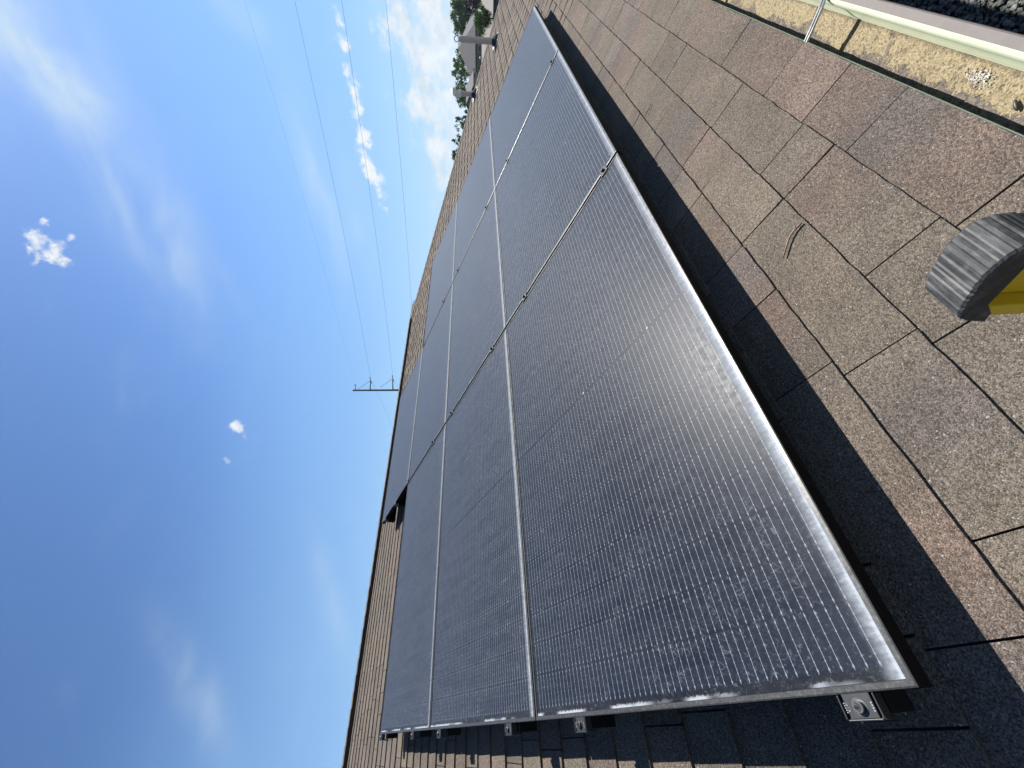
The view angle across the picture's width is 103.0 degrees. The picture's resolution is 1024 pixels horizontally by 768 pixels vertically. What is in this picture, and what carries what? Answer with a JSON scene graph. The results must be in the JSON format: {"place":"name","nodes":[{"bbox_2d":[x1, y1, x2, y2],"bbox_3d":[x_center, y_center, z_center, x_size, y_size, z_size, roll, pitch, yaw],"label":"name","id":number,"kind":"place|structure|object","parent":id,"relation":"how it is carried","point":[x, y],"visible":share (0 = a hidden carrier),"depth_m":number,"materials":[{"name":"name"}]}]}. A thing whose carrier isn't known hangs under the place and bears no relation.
{"place":"outdoors","nodes":[
{"label":"outdoors","id":0,"kind":"place"},
{"bbox_2d":[0,0,468,767],"label":"sky","id":1,"kind":"structure","parent":0,"point":[193,469],"materials":[{"name":"blue"}]},
{"bbox_2d":[456,4,473,78],"bbox_3d":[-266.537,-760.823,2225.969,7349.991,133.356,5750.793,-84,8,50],"label":"hills","id":2,"kind":"structure","parent":0,"point":[458,42],"depth_m":2940.83,"materials":[{"name":"green plant"}]},
{"bbox_2d":[458,11,481,75],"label":"neighbour house","id":3,"kind":"structure","parent":0,"point":[471,54],"depth_m":101.13,"materials":[{"name":"grey"}]},
{"bbox_2d":[478,45,481,59],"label":"window","id":4,"kind":"structure","parent":3,"relation":"in","point":[479,46],"depth_m":99.76,"materials":[{"name":"grey glass"}]},
{"bbox_2d":[466,69,478,109],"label":"neighbour house","id":5,"kind":"structure","parent":0,"point":[471,84],"depth_m":97.63,"materials":[{"name":"beige"}]},
{"bbox_2d":[887,0,1023,34],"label":"gravel","id":6,"kind":"structure","parent":0,"point":[1007,21],"depth_m":2.88,"materials":[{"name":"black gravel"}]},
{"label":"ground","id":7,"kind":"structure","parent":0,"visible":0},
{"bbox_2d":[451,148,456,160],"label":"leafy tree","id":8,"kind":"object","parent":7,"relation":"on","point":[454,152],"visible":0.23,"depth_m":120.03,"materials":[{"name":"green plant"}]},
{"bbox_2d":[452,133,460,148],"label":"leafy tree","id":9,"kind":"object","parent":7,"relation":"on","point":[458,140],"visible":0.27,"depth_m":115.91,"materials":[{"name":"green plant"}]},
{"bbox_2d":[454,116,464,131],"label":"leafy tree","id":10,"kind":"object","parent":7,"relation":"on","point":[459,118],"visible":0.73,"depth_m":116.49,"materials":[{"name":"green plant"}]},
{"bbox_2d":[453,82,466,107],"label":"leafy tree","id":11,"kind":"object","parent":7,"relation":"on","point":[461,100],"visible":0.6,"depth_m":126.41,"materials":[{"name":"green plant"}]},
{"bbox_2d":[450,0,470,34],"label":"leafy tree","id":12,"kind":"object","parent":7,"relation":"on","point":[459,9],"visible":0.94,"depth_m":138.55,"materials":[{"name":"green plant"}]},
{"bbox_2d":[451,48,469,85],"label":"leafy tree","id":13,"kind":"object","parent":7,"relation":"on","point":[461,70],"visible":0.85,"depth_m":134.45,"materials":[{"name":"green plant"}]},
{"bbox_2d":[462,109,467,122],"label":"leafy tree","id":14,"kind":"object","parent":7,"relation":"on","point":[466,112],"visible":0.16,"depth_m":120.56,"materials":[{"name":"green plant"}]},
{"bbox_2d":[465,0,481,17],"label":"plum tree","id":15,"kind":"object","parent":7,"relation":"on","point":[475,3],"visible":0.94,"depth_m":84.33,"materials":[{"name":"purple plant"}]},
{"bbox_2d":[341,0,1023,767],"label":"house","id":16,"kind":"structure","parent":7,"relation":"on","point":[891,386],"depth_m":0.88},
{"bbox_2d":[384,389,403,522],"bbox_3d":[-1.384,0.830,5.002,0.216,0.151,1.824,-53,30,42],"label":"mounting rail","id":17,"kind":"object","parent":16,"relation":"attached to","point":[392,517],"visible":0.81,"depth_m":4.38,"materials":[{"name":"grey metal"}]},
{"bbox_2d":[394,369,412,506],"bbox_3d":[-1.197,0.580,4.721,0.216,0.151,1.824,-53,30,42],"label":"mounting rail","id":18,"kind":"object","parent":16,"relation":"attached to","point":[402,502],"visible":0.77,"depth_m":4.09,"materials":[{"name":"grey metal"}]},
{"bbox_2d":[382,349,422,523],"bbox_3d":[-1.235,0.554,4.687,1.040,0.036,1.755,-53,30,42],"label":"solar panel","id":19,"kind":"object","parent":18,"relation":"on","point":[397,485],"visible":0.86,"depth_m":4.54,"materials":[{"name":"black glass"}]},
{"bbox_2d":[380,259,433,740],"bbox_3d":[-0.973,0.272,4.375,0.216,0.161,5.367,-53,30,42],"label":"mounting rail","id":20,"kind":"object","parent":16,"relation":"attached to","point":[388,736],"visible":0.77,"depth_m":2.60,"materials":[{"name":"grey metal"}]},
{"bbox_2d":[410,216,450,739],"bbox_3d":[-0.660,-0.148,3.902,0.217,0.161,5.367,-53,30,42],"label":"mounting rail","id":21,"kind":"object","parent":16,"relation":"attached to","point":[415,735],"visible":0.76,"depth_m":2.13,"materials":[{"name":"grey metal"}]},
{"bbox_2d":[380,424,445,733],"bbox_3d":[-0.662,1.285,2.850,1.040,0.036,1.755,-53,30,42],"label":"solar panel","id":22,"kind":"object","parent":21,"relation":"attached to","point":[407,696],"visible":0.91,"depth_m":2.66,"materials":[{"name":"black glass"}]},
{"bbox_2d":[408,283,452,479],"bbox_3d":[-0.769,-0.070,3.984,1.040,0.036,1.755,-53,30,42],"label":"solar panel","id":23,"kind":"object","parent":21,"relation":"attached to","point":[430,417],"visible":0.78,"depth_m":3.84,"materials":[{"name":"black glass"}]},
{"bbox_2d":[423,202,456,343],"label":"solar panel","id":24,"kind":"object","parent":21,"relation":"attached to","point":[442,275],"visible":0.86,"depth_m":5.01,"materials":[{"name":"black glass"}]},
{"bbox_2d":[436,188,461,738],"bbox_3d":[-0.470,-0.403,3.616,0.216,0.161,5.367,-53,30,42],"label":"mounting rail","id":25,"kind":"object","parent":16,"relation":"attached to","point":[441,733],"visible":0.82,"depth_m":1.84,"materials":[{"name":"grey metal"}]},
{"bbox_2d":[451,87,476,99],"bbox_3d":[-0.876,-5.393,7.552,0.212,0.499,0.270,-84,8,50],"label":"vent pipe","id":26,"kind":"object","parent":16,"relation":"on","point":[455,92],"visible":0.92,"depth_m":7.49,"materials":[{"name":"grey metal"}]},
{"bbox_2d":[454,33,498,49],"bbox_3d":[-0.587,-5.723,6.771,0.221,0.749,0.280,-84,8,50],"label":"vent pipe","id":27,"kind":"object","parent":16,"relation":"on","point":[480,40],"visible":0.91,"depth_m":6.72,"materials":[{"name":"grey metal"}]},
{"bbox_2d":[482,132,536,735],"bbox_3d":[-0.153,-0.828,3.138,0.216,0.161,5.367,-53,30,42],"label":"mounting rail","id":28,"kind":"object","parent":16,"relation":"attached to","point":[512,728],"visible":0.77,"depth_m":1.36,"materials":[{"name":"grey metal"}]},
{"bbox_2d":[453,118,495,279],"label":"solar panel","id":29,"kind":"object","parent":28,"relation":"attached to","point":[476,192],"visible":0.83,"depth_m":4.29,"materials":[{"name":"black glass"}]},
{"bbox_2d":[446,188,506,421],"bbox_3d":[-0.305,-0.693,3.285,1.040,0.036,1.755,-53,30,42],"label":"solar panel","id":30,"kind":"object","parent":28,"relation":"attached to","point":[478,323],"visible":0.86,"depth_m":3.11,"materials":[{"name":"black glass"}]},
{"bbox_2d":[430,329,535,729],"bbox_3d":[-0.198,0.663,2.150,1.040,0.036,1.755,-53,30,42],"label":"solar panel","id":31,"kind":"object","parent":28,"relation":"attached to","point":[482,668],"visible":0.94,"depth_m":1.89,"materials":[{"name":"black glass"}]},
{"bbox_2d":[498,91,615,733],"bbox_3d":[0.038,-1.084,2.850,0.216,0.161,5.367,-53,30,42],"label":"mounting rail","id":32,"kind":"object","parent":16,"relation":"attached to","point":[584,724],"visible":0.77,"depth_m":1.07,"materials":[{"name":"grey metal"}]},
{"bbox_2d":[528,13,915,723],"bbox_3d":[0.357,-1.513,2.368,0.216,0.161,5.367,-53,30,42],"label":"mounting rail","id":33,"kind":"object","parent":16,"relation":"attached to","point":[870,707],"visible":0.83,"depth_m":0.58,"materials":[{"name":"grey metal"}]},
{"bbox_2d":[490,5,562,185],"bbox_3d":[0.051,-2.671,3.720,1.040,0.036,1.755,-53,30,42],"label":"solar panel","id":34,"kind":"object","parent":33,"relation":"attached to","point":[538,47],"visible":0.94,"depth_m":3.56,"materials":[{"name":"black glass"}]},
{"bbox_2d":[496,49,622,325],"bbox_3d":[0.158,-1.315,2.585,1.040,0.036,1.755,-53,30,42],"label":"solar panel","id":35,"kind":"object","parent":33,"relation":"attached to","point":[549,179],"visible":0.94,"depth_m":2.36,"materials":[{"name":"black glass"}]},
{"bbox_2d":[506,152,932,720],"bbox_3d":[0.266,0.041,1.450,1.040,0.036,1.755,-53,30,42],"label":"solar panel","id":36,"kind":"object","parent":33,"relation":"attached to","point":[686,543],"visible":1,"depth_m":1.03,"materials":[{"name":"black glass"}]},
{"bbox_2d":[782,222,801,257],"bbox_3d":[0.694,-0.358,1.014,0.015,0.032,0.084,75,165,70],"label":"twig","id":37,"kind":"object","parent":16,"relation":"on","point":[794,229],"visible":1,"depth_m":1.01,"materials":[{"name":"brown plant"}]},
{"bbox_2d":[800,0,1023,70],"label":"gutter","id":38,"kind":"object","parent":16,"relation":"attached to","point":[999,46],"visible":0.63,"depth_m":0.83,"materials":[{"name":"beige paint"}]},
{"bbox_2d":[712,0,1023,134],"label":"silt","id":39,"kind":"object","parent":38,"relation":"in","point":[932,69],"visible":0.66,"depth_m":0.94,"materials":[{"name":"beige soil"}]},
{"bbox_2d":[959,67,994,92],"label":"flaked droppings","id":40,"kind":"object","parent":39,"relation":"on","point":[972,78],"visible":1,"depth_m":0.81,"materials":[{"name":"white"}]},
{"bbox_2d":[1013,99,1018,110],"bbox_3d":[0.932,-0.515,0.753,0.007,0.006,0.024,-63,28,79],"label":"seed","id":41,"kind":"object","parent":39,"relation":"on","point":[1015,105],"visible":1,"depth_m":0.75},
{"bbox_2d":[925,212,1023,320],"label":"ladder","id":42,"kind":"object","parent":7,"relation":"on","point":[976,273],"visible":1,"depth_m":0.23,"materials":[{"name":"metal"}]},
{"label":"road","id":43,"kind":"structure","parent":0,"visible":0},
{"bbox_2d":[353,375,398,390],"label":"power pole","id":44,"kind":"object","parent":43,"relation":"on","point":[370,389],"visible":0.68,"depth_m":109.80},
{"bbox_2d":[244,0,385,449],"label":"power line","id":45,"kind":"object","parent":44,"relation":"attached to","point":[304,201],"visible":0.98,"depth_m":70.65,"materials":[{"name":"metal"}]},
{"bbox_2d":[295,4,390,423],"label":"power line","id":46,"kind":"object","parent":44,"relation":"attached to","point":[335,192],"visible":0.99,"depth_m":68.17,"materials":[{"name":"metal"}]},
{"bbox_2d":[341,0,392,373],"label":"power line","id":47,"kind":"object","parent":44,"relation":"attached to","point":[366,168],"visible":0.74,"depth_m":67.92,"materials":[{"name":"metal"}]},
{"bbox_2d":[386,7,411,304],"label":"power line","id":48,"kind":"object","parent":44,"relation":"attached to","point":[398,139],"visible":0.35,"depth_m":63.98,"materials":[{"name":"metal"}]},
{"bbox_2d":[473,2,493,36],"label":"young tree","id":49,"kind":"object","parent":43,"relation":"on","point":[482,21],"visible":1,"depth_m":49.61,"materials":[{"name":"green plant"}]},
{"bbox_2d":[480,0,498,59],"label":"building","id":50,"kind":"structure","parent":43,"relation":"on","point":[491,5],"depth_m":54.73,"materials":[{"name":"stone"}]}
]}

